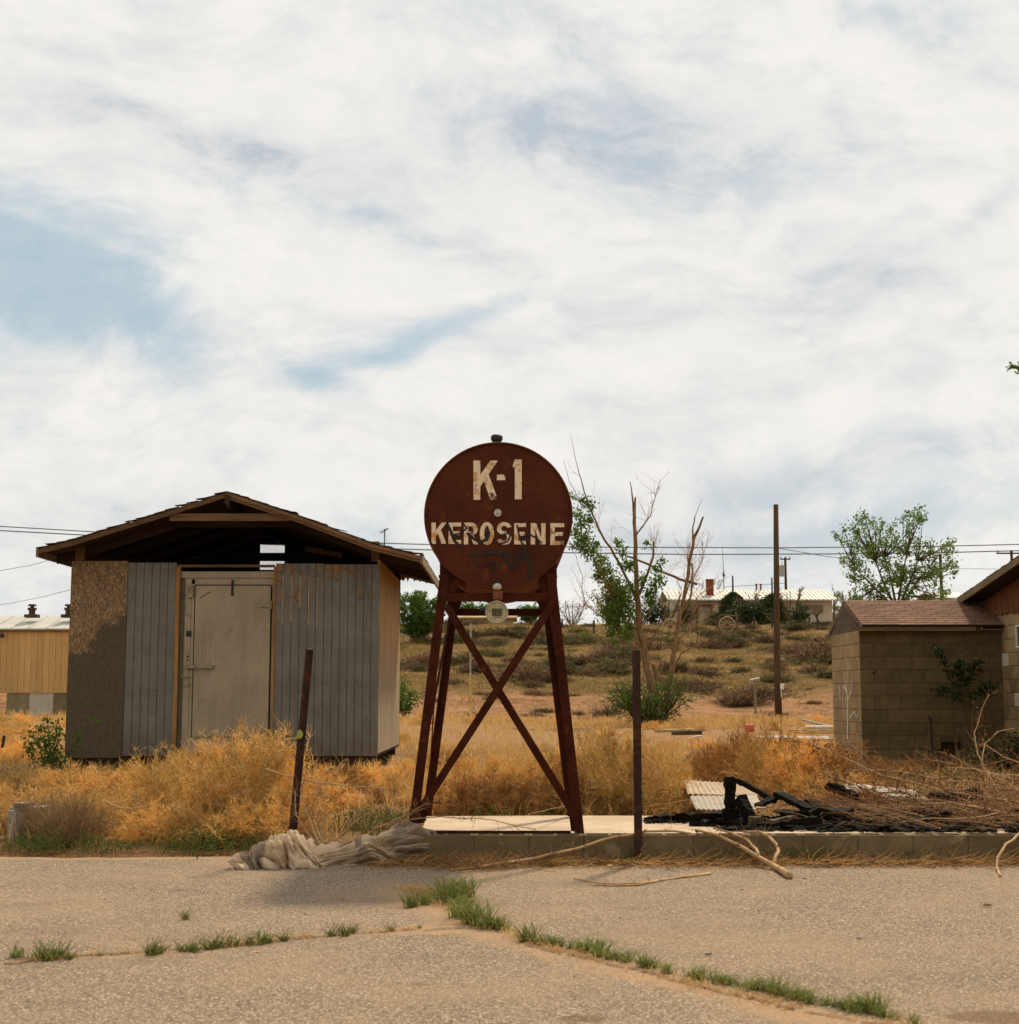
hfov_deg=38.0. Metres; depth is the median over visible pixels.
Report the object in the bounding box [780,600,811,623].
dark bush
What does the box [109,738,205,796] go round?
tumbleweed
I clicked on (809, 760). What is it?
tumbleweed
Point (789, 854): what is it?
green weed
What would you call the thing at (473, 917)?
grass tuft
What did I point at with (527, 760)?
tumbleweed
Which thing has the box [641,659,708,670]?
scrub bush
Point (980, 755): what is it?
green bush
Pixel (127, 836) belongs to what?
tumbleweed
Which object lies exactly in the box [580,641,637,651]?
scrub bush
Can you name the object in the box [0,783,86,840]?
dead weed
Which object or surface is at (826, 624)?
sagebrush
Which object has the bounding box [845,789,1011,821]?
cut branch
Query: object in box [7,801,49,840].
utility box
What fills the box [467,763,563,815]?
tumbleweed
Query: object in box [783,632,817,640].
sagebrush
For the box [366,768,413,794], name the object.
tumbleweed
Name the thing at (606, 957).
grass tuft
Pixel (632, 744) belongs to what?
tumbleweed
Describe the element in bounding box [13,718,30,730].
tumbleweed
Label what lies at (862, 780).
tumbleweed
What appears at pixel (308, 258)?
sky
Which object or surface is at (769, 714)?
scrub bush
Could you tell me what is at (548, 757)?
tumbleweed
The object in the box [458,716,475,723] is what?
tumbleweed
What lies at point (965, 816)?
cut branch
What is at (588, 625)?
sagebrush
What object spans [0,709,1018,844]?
dry grass
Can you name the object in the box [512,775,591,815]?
tumbleweed
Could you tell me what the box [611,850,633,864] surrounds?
green weed
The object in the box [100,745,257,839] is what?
tumbleweed
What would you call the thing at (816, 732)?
slat
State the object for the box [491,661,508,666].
sagebrush
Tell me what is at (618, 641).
scrub bush
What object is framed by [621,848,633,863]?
green weed
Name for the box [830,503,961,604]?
leafy tree
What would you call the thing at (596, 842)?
fallen branch
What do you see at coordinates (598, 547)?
power line
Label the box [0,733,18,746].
tumbleweed
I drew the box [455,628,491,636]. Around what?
sagebrush
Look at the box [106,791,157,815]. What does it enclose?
fallen branch
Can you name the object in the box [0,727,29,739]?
tumbleweed
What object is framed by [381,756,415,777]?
tumbleweed
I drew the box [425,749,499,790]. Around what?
tumbleweed
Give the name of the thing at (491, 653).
sagebrush
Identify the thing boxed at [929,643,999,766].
sapling
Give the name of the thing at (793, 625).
sagebrush
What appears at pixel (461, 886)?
grass tuft
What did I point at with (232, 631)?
door
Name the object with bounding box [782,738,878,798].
tumbleweed
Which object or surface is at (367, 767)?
tumbleweed
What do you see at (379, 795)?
tumbleweed
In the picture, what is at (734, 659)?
sagebrush
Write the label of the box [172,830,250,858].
green weed
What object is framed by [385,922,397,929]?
crack weed
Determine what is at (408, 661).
sagebrush
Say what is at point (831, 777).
cut branch
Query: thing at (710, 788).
metal sheet
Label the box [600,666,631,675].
sagebrush
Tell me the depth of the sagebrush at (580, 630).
104.07 m
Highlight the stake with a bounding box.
[1,735,5,747]
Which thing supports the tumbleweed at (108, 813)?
on the ground at (522, 702)
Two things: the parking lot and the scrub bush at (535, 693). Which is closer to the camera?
the parking lot
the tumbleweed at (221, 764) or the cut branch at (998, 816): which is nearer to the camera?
the cut branch at (998, 816)
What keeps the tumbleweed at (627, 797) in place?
on the ground at (522, 702)
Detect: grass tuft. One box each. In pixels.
[384,885,428,907]
[406,889,445,904]
[408,881,481,903]
[409,870,478,896]
[419,870,495,901]
[425,894,508,926]
[427,895,503,924]
[430,872,490,897]
[437,892,506,918]
[440,892,491,907]
[470,907,514,930]
[482,914,528,930]
[506,917,550,942]
[516,931,549,944]
[527,930,552,944]
[539,935,569,945]
[548,935,577,946]
[562,937,581,949]
[566,929,616,952]
[569,935,624,956]
[575,939,585,950]
[579,946,621,959]
[595,949,621,960]
[609,945,652,962]
[617,950,672,968]
[638,956,665,967]
[648,960,681,974]
[681,961,728,980]
[701,968,723,982]
[701,971,737,985]
[715,972,740,985]
[729,971,781,991]
[746,970,818,995]
[755,974,775,991]
[764,982,817,997]
[765,982,823,1001]
[769,981,813,1000]
[793,990,838,1005]
[813,990,850,1005]
[818,997,842,1006]
[827,987,897,1010]
[827,997,854,1009]
[832,982,901,1012]
[833,991,886,1013]
[851,1001,916,1018]
[887,1009,916,1019]
[905,1010,925,1023]
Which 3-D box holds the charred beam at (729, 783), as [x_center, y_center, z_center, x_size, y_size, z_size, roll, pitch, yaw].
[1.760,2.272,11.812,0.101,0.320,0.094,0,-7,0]
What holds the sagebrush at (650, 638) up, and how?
on the ground at (522, 702)
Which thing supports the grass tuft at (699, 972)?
on the parking lot
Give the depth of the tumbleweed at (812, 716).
43.90 m
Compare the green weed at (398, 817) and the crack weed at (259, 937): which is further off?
the green weed at (398, 817)
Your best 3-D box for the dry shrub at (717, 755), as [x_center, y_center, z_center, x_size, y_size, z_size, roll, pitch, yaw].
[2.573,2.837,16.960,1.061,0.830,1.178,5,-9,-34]
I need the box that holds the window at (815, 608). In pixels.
[803,605,822,612]
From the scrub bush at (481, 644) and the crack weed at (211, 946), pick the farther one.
the scrub bush at (481, 644)
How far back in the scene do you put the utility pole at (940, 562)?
120.19 m
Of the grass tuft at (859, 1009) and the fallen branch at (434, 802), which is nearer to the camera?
the grass tuft at (859, 1009)
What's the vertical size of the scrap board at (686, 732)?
0.090 m
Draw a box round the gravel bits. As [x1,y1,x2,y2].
[15,872,986,1006]
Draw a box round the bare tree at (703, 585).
[674,575,722,589]
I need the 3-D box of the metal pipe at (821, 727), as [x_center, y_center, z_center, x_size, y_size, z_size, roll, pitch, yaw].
[5.962,4.076,28.011,0.710,0.074,0.067,-2,-7,16]
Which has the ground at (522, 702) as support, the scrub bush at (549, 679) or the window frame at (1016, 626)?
the scrub bush at (549, 679)
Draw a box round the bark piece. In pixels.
[809,864,840,866]
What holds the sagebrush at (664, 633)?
on the ground at (522, 702)
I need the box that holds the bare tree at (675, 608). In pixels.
[646,585,681,622]
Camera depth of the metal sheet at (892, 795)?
13.83 m
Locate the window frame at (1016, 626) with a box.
[1015,625,1018,647]
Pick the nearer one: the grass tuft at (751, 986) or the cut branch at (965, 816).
the grass tuft at (751, 986)
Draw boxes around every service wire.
[0,590,68,604]
[779,548,969,568]
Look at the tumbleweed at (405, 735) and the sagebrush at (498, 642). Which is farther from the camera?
the sagebrush at (498, 642)
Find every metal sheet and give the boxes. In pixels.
[685,780,758,795]
[690,795,736,810]
[747,795,763,809]
[844,783,925,798]
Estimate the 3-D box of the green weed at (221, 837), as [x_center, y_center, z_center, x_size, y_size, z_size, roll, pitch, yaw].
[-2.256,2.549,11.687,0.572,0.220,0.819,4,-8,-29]
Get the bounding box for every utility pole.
[779,557,790,589]
[939,555,943,599]
[996,550,1018,560]
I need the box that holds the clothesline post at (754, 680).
[749,677,759,713]
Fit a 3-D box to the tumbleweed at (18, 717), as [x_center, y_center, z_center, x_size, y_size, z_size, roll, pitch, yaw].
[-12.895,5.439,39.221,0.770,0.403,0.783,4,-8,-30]
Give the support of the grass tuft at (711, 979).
on the parking lot
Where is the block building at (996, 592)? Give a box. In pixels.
[957,555,1018,769]
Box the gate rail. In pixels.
[719,614,737,630]
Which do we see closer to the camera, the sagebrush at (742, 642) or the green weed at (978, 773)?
the green weed at (978, 773)
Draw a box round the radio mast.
[722,546,724,587]
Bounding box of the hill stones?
[474,627,828,713]
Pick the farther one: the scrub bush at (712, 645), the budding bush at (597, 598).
the budding bush at (597, 598)
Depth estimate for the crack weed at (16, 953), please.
6.85 m
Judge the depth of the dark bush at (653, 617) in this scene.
118.54 m
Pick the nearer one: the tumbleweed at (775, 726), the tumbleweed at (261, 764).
the tumbleweed at (261, 764)
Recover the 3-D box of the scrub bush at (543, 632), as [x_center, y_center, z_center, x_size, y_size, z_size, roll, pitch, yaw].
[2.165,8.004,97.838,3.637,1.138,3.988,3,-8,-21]
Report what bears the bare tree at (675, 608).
on the ground at (522, 702)
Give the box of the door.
[186,580,271,736]
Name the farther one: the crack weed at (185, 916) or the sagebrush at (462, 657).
the sagebrush at (462, 657)
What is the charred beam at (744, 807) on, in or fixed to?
on the burned rubble
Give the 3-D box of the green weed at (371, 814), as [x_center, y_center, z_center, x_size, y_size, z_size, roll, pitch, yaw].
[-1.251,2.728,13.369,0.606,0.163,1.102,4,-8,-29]
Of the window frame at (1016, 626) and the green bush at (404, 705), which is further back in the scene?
the green bush at (404, 705)
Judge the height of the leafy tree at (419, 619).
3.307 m
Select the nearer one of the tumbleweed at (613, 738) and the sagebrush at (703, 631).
the tumbleweed at (613, 738)
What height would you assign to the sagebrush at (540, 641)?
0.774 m
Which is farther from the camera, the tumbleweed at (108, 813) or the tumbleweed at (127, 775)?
the tumbleweed at (127, 775)
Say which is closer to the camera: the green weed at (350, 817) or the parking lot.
the parking lot
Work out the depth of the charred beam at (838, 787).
13.18 m
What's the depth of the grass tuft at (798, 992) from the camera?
5.87 m
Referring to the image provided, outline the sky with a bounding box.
[0,0,1018,624]
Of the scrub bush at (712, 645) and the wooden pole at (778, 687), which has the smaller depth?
the wooden pole at (778, 687)
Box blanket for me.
[227,822,437,869]
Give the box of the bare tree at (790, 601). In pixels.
[780,586,803,621]
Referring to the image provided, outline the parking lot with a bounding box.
[0,856,1018,1023]
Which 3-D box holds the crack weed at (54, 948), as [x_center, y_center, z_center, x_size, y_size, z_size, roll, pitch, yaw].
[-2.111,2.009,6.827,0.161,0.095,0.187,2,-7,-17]
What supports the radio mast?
on the ground at (522, 702)
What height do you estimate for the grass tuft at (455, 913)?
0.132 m
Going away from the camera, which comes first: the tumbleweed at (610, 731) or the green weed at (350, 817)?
the green weed at (350, 817)
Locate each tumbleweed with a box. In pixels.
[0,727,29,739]
[0,731,42,761]
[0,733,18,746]
[0,743,45,762]
[0,744,37,763]
[0,764,56,794]
[0,777,14,818]
[0,777,47,817]
[0,815,7,834]
[1,794,62,820]
[9,711,34,723]
[10,721,34,737]
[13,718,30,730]
[16,787,114,808]
[17,763,93,789]
[18,761,133,801]
[20,722,38,735]
[51,719,64,726]
[55,783,153,823]
[83,753,157,800]
[90,770,175,834]
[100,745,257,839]
[103,791,182,844]
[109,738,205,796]
[122,730,248,796]
[135,799,240,846]
[149,756,211,805]
[153,713,343,840]
[162,758,250,835]
[170,796,265,849]
[179,732,250,800]
[196,726,291,769]
[204,726,342,808]
[215,719,354,828]
[226,783,306,847]
[239,778,338,835]
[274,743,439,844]
[287,762,358,795]
[302,782,351,812]
[314,786,368,808]
[321,763,375,792]
[343,759,386,779]
[346,759,409,789]
[359,784,401,804]
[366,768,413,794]
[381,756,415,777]
[388,786,425,806]
[399,727,419,743]
[401,767,465,814]
[407,747,477,770]
[408,707,435,724]
[408,746,452,767]
[421,765,521,815]
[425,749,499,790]
[444,762,551,815]
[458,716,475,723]
[461,748,516,789]
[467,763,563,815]
[483,749,543,793]
[494,750,552,773]
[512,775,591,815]
[522,755,577,792]
[528,742,584,766]
[530,745,619,815]
[537,724,642,784]
[547,729,657,815]
[553,725,624,765]
[554,719,679,789]
[578,725,683,815]
[587,728,602,738]
[594,725,620,734]
[604,726,692,790]
[614,743,701,815]
[618,730,660,773]
[641,720,672,729]
[641,736,683,779]
[642,757,698,801]
[646,774,714,813]
[648,736,692,750]
[663,743,737,781]
[680,734,715,748]
[690,722,713,730]
[697,724,807,798]
[740,728,789,747]
[742,732,816,802]
[759,727,849,801]
[765,719,788,730]
[772,727,810,742]
[775,764,866,806]
[781,733,818,749]
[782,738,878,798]
[807,712,830,722]
[832,771,887,805]
[983,793,1018,809]
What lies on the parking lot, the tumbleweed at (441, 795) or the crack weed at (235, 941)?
the crack weed at (235, 941)
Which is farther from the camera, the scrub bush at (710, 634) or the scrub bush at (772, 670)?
the scrub bush at (710, 634)
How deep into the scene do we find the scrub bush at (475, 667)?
69.12 m
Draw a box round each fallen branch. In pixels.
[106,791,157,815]
[265,768,402,794]
[371,796,535,830]
[450,816,692,870]
[527,804,564,815]
[573,871,710,886]
[645,797,705,806]
[683,818,792,878]
[990,829,1018,876]
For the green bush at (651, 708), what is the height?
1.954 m
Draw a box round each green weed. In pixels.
[1,838,74,854]
[2,833,52,853]
[3,825,73,856]
[26,833,82,857]
[59,836,155,857]
[66,827,117,854]
[101,837,154,851]
[142,817,236,856]
[148,833,209,855]
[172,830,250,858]
[180,819,258,850]
[201,830,282,856]
[247,827,308,845]
[325,804,396,831]
[337,806,401,820]
[342,800,432,824]
[344,813,407,836]
[357,811,452,829]
[468,802,557,815]
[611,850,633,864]
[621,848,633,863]
[651,849,681,860]
[766,847,797,864]
[785,844,815,864]
[799,844,816,864]
[801,842,830,864]
[847,759,909,785]
[884,770,949,787]
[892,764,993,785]
[903,848,918,864]
[943,759,1017,785]
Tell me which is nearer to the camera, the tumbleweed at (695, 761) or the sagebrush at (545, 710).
the tumbleweed at (695, 761)
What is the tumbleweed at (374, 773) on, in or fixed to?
on the ground at (522, 702)
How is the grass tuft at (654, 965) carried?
on the parking lot
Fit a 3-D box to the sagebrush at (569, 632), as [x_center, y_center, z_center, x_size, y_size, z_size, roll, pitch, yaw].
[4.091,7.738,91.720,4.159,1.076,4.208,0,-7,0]
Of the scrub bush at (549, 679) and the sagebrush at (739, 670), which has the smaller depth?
the scrub bush at (549, 679)
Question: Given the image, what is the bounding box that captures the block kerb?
[418,833,1018,865]
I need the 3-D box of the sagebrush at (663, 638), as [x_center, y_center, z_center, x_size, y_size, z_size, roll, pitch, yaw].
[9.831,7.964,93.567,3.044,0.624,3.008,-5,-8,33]
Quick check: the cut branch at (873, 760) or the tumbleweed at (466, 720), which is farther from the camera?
the tumbleweed at (466, 720)
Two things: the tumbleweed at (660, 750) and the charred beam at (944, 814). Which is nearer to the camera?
the charred beam at (944, 814)
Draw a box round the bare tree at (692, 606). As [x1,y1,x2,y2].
[673,600,699,618]
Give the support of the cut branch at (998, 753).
on the brush pile
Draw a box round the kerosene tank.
[409,434,583,832]
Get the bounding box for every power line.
[0,526,1018,547]
[0,530,1018,554]
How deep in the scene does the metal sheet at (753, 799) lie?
12.80 m
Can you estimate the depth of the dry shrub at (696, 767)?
17.37 m
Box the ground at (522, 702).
[0,623,1018,866]
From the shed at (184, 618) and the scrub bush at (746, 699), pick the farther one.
the scrub bush at (746, 699)
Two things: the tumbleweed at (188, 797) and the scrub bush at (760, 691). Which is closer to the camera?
the tumbleweed at (188, 797)
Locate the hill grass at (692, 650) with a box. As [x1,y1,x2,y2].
[21,622,832,720]
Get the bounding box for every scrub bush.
[400,648,456,665]
[400,661,427,671]
[408,634,442,643]
[438,678,468,685]
[452,659,499,671]
[457,631,490,638]
[465,661,585,681]
[468,618,491,624]
[472,625,527,634]
[473,638,491,646]
[478,635,520,642]
[491,665,538,673]
[498,654,525,661]
[512,688,547,695]
[514,679,550,686]
[516,625,545,639]
[519,710,550,716]
[529,652,544,656]
[533,672,582,681]
[567,653,605,662]
[571,710,584,715]
[574,665,613,677]
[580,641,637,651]
[584,645,624,658]
[588,704,627,716]
[592,636,638,645]
[602,654,630,661]
[625,639,671,648]
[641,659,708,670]
[641,673,667,682]
[641,674,731,694]
[644,627,662,631]
[655,662,692,670]
[676,665,727,676]
[677,677,728,690]
[682,635,737,649]
[687,655,716,661]
[695,630,743,637]
[704,622,747,629]
[704,688,773,704]
[711,682,801,698]
[743,623,762,628]
[745,631,789,643]
[754,668,792,673]
[754,710,794,719]
[755,660,795,670]
[757,643,806,655]
[781,640,831,662]
[782,637,831,652]
[793,662,830,673]
[800,700,829,704]
[808,635,827,641]
[813,625,829,629]
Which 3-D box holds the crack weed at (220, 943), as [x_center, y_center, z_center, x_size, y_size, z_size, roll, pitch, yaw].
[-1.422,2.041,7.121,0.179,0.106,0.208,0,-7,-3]
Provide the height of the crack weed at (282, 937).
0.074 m
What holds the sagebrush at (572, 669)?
on the ground at (522, 702)
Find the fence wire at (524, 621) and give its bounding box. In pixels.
[461,615,591,629]
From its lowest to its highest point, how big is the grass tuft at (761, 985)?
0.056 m
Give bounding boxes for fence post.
[632,650,642,863]
[771,611,772,627]
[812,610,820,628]
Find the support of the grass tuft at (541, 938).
on the parking lot
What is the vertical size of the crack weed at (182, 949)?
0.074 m
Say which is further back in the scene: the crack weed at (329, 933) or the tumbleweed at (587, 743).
the tumbleweed at (587, 743)
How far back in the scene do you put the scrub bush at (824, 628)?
105.53 m
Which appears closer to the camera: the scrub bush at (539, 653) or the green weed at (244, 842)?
the green weed at (244, 842)
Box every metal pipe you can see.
[801,719,828,725]
[805,726,833,728]
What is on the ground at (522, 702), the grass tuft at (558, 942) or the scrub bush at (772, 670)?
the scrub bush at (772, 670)
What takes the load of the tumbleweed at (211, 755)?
on the ground at (522, 702)
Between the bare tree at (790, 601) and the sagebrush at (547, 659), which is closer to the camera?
the sagebrush at (547, 659)
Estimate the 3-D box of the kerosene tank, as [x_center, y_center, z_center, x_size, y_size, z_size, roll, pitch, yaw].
[-0.097,0.989,12.005,1.315,3.012,1.890,0,-7,0]
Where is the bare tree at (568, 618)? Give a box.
[559,596,587,624]
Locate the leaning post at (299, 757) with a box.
[289,648,313,829]
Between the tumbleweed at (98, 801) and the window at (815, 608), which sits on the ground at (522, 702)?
the tumbleweed at (98, 801)
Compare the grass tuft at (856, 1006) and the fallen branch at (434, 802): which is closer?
the grass tuft at (856, 1006)
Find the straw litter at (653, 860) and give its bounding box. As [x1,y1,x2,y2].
[335,814,1018,871]
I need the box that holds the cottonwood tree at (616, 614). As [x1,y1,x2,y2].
[564,438,724,725]
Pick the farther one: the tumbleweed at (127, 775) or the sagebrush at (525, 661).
the sagebrush at (525, 661)
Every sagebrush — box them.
[400,660,421,668]
[403,663,427,671]
[407,637,431,644]
[439,651,485,663]
[441,632,481,644]
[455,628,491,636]
[458,647,503,654]
[481,648,509,655]
[485,638,513,645]
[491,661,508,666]
[498,664,549,673]
[501,627,527,636]
[508,624,529,629]
[508,659,544,665]
[521,634,566,645]
[527,706,554,712]
[530,658,587,673]
[535,651,584,665]
[543,635,587,645]
[544,629,603,640]
[567,626,589,632]
[568,633,601,643]
[577,622,598,627]
[583,654,631,672]
[591,657,631,668]
[594,646,650,658]
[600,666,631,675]
[614,629,647,639]
[640,653,664,660]
[644,636,656,640]
[649,633,683,642]
[657,620,675,625]
[657,630,674,635]
[657,670,668,674]
[675,623,711,631]
[692,628,723,634]
[698,618,729,625]
[703,630,756,647]
[722,656,745,661]
[726,665,754,672]
[732,630,755,636]
[742,626,769,634]
[744,646,769,652]
[752,671,799,681]
[780,618,819,628]
[781,657,828,665]
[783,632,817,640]
[807,650,831,663]
[807,668,832,676]
[813,619,831,626]
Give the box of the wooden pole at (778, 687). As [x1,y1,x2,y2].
[773,504,783,716]
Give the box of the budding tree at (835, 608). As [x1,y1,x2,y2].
[802,585,859,620]
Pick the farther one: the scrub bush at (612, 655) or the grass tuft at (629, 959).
the scrub bush at (612, 655)
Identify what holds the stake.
on the ground at (522, 702)
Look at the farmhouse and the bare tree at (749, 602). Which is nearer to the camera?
the bare tree at (749, 602)
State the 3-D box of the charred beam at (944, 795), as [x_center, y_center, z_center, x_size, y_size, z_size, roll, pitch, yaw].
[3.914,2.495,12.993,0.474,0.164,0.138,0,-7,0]
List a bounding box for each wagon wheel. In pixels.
[662,618,676,631]
[719,616,734,631]
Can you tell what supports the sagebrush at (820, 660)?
on the ground at (522, 702)
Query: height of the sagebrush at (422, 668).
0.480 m
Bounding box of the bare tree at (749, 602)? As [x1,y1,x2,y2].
[733,591,763,623]
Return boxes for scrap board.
[654,729,703,732]
[671,731,701,734]
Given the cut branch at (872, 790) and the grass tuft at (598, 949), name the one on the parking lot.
the grass tuft at (598, 949)
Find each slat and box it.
[790,732,833,733]
[791,730,833,730]
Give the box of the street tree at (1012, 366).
[1005,360,1018,374]
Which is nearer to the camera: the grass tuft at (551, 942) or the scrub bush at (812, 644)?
the grass tuft at (551, 942)
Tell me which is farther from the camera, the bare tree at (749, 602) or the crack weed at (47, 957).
the bare tree at (749, 602)
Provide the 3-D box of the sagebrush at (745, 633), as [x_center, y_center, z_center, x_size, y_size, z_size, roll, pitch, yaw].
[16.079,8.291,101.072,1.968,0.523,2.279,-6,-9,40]
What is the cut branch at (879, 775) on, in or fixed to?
on the brush pile
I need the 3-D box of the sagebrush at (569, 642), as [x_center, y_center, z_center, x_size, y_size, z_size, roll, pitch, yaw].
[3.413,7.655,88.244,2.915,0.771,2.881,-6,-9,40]
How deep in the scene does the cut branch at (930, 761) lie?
14.54 m
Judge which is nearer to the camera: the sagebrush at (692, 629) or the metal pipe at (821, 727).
the metal pipe at (821, 727)
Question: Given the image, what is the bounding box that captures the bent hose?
[689,735,703,742]
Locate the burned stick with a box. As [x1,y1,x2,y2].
[768,815,797,820]
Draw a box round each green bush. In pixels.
[19,711,100,774]
[399,670,424,718]
[598,662,704,725]
[967,742,996,779]
[975,729,1018,775]
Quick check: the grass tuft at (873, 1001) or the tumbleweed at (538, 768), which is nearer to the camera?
the grass tuft at (873, 1001)
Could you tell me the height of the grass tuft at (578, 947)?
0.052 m
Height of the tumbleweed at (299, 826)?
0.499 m
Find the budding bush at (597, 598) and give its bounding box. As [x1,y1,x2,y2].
[578,581,628,623]
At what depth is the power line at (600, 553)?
62.25 m
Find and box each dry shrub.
[677,744,719,775]
[680,739,741,785]
[692,723,786,795]
[707,714,781,773]
[725,711,809,779]
[754,722,853,780]
[786,725,876,781]
[819,747,880,775]
[836,755,904,787]
[846,751,911,785]
[876,756,931,773]
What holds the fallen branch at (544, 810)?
on the ground at (522, 702)
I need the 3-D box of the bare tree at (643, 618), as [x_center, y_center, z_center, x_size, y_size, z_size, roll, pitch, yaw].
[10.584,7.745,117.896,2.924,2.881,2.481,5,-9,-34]
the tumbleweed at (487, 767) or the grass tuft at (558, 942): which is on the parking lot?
the grass tuft at (558, 942)
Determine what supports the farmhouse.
on the ground at (522, 702)
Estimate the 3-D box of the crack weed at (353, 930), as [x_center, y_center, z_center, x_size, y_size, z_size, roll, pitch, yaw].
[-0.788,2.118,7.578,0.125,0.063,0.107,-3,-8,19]
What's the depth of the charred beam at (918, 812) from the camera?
12.46 m
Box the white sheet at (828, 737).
[757,735,831,739]
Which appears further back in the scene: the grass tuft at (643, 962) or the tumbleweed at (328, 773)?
the tumbleweed at (328, 773)
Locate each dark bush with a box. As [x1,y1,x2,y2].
[641,595,671,623]
[672,604,698,622]
[704,607,725,622]
[728,599,758,624]
[746,591,772,624]
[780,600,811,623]
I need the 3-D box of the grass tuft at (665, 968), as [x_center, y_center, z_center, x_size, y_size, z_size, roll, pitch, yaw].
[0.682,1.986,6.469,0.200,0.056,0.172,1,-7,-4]
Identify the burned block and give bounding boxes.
[748,816,763,824]
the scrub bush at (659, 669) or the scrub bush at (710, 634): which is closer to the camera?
the scrub bush at (659, 669)
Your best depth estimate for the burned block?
11.50 m
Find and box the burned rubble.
[642,808,1018,832]
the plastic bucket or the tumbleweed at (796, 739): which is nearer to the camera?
the tumbleweed at (796, 739)
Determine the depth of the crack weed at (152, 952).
6.90 m
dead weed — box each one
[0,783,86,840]
[14,784,130,848]
[20,788,127,842]
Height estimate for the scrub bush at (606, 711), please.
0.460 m
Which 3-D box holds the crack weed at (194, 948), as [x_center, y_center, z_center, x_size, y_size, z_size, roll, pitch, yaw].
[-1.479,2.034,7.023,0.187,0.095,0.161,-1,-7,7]
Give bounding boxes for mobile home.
[0,604,69,715]
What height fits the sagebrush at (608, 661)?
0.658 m
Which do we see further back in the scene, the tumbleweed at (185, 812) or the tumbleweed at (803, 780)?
the tumbleweed at (803, 780)
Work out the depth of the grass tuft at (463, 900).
8.41 m
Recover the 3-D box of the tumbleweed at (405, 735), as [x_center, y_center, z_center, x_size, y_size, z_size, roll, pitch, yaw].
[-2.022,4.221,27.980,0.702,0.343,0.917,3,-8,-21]
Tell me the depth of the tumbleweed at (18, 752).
20.78 m
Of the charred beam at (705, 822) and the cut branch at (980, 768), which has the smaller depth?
the charred beam at (705, 822)
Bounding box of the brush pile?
[753,737,1018,833]
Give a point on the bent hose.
(697, 736)
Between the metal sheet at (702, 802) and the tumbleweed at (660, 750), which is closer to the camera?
the metal sheet at (702, 802)
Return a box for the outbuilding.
[458,616,516,624]
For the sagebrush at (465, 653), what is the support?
on the ground at (522, 702)
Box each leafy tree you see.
[400,590,447,640]
[459,602,488,608]
[513,602,539,623]
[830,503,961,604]
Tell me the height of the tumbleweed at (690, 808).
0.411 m
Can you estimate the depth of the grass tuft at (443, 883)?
8.84 m
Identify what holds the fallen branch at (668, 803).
on the metal sheet at (702, 802)
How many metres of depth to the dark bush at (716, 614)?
118.83 m
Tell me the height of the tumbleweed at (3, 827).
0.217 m
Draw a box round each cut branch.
[788,727,1018,805]
[806,752,906,805]
[806,786,858,815]
[807,764,924,802]
[824,749,1018,792]
[832,730,1005,810]
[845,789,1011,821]
[874,769,1016,817]
[904,738,1018,797]
[923,747,1018,791]
[930,798,1018,823]
[938,730,1017,794]
[938,790,1018,821]
[958,684,1002,773]
[964,712,1014,790]
[972,738,1018,773]
[974,767,1018,809]
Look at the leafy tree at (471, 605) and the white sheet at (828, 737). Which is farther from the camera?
the leafy tree at (471, 605)
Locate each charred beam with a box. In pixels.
[647,810,721,821]
[689,818,746,826]
[722,808,739,821]
[723,776,735,808]
[734,794,756,823]
[735,778,776,803]
[754,795,779,806]
[756,815,822,826]
[773,792,815,810]
[779,807,853,818]
[803,798,829,807]
[825,782,858,799]
[868,805,936,814]
[913,806,959,820]
[928,787,982,805]
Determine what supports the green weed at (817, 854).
on the ground at (522, 702)
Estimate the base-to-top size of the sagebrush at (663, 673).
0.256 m
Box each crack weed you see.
[4,943,27,958]
[24,932,76,962]
[25,941,53,959]
[34,937,69,958]
[57,945,76,959]
[131,932,168,956]
[147,934,176,955]
[165,937,193,951]
[175,907,197,919]
[177,933,208,952]
[196,934,227,949]
[197,925,234,948]
[220,934,245,946]
[234,928,273,944]
[236,926,260,945]
[262,931,282,943]
[272,929,293,941]
[317,923,340,936]
[330,919,357,936]
[343,923,360,932]
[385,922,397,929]
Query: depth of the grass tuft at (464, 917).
7.87 m
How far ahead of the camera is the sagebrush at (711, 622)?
115.61 m
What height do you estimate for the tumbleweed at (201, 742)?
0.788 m
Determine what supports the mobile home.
on the ground at (522, 702)
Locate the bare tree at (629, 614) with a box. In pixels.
[621,604,634,623]
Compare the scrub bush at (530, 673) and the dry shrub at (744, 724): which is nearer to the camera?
the dry shrub at (744, 724)
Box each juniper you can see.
[718,575,747,623]
[757,577,789,624]
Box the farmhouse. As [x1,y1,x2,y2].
[659,579,836,624]
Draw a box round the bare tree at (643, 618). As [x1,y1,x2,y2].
[631,595,660,624]
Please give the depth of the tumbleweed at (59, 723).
37.13 m
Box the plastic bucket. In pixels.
[744,723,753,731]
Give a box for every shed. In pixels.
[36,491,438,771]
[829,600,1005,766]
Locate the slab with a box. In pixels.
[423,809,1012,833]
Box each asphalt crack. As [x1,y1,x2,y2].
[3,928,413,963]
[425,927,881,1023]
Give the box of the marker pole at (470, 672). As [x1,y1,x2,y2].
[469,623,471,717]
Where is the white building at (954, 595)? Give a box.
[916,592,961,599]
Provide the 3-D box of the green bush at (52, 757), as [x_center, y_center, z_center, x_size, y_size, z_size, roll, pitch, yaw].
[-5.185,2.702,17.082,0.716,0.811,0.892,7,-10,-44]
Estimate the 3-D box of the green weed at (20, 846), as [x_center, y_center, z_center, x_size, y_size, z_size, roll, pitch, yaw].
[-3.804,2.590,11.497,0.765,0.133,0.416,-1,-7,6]

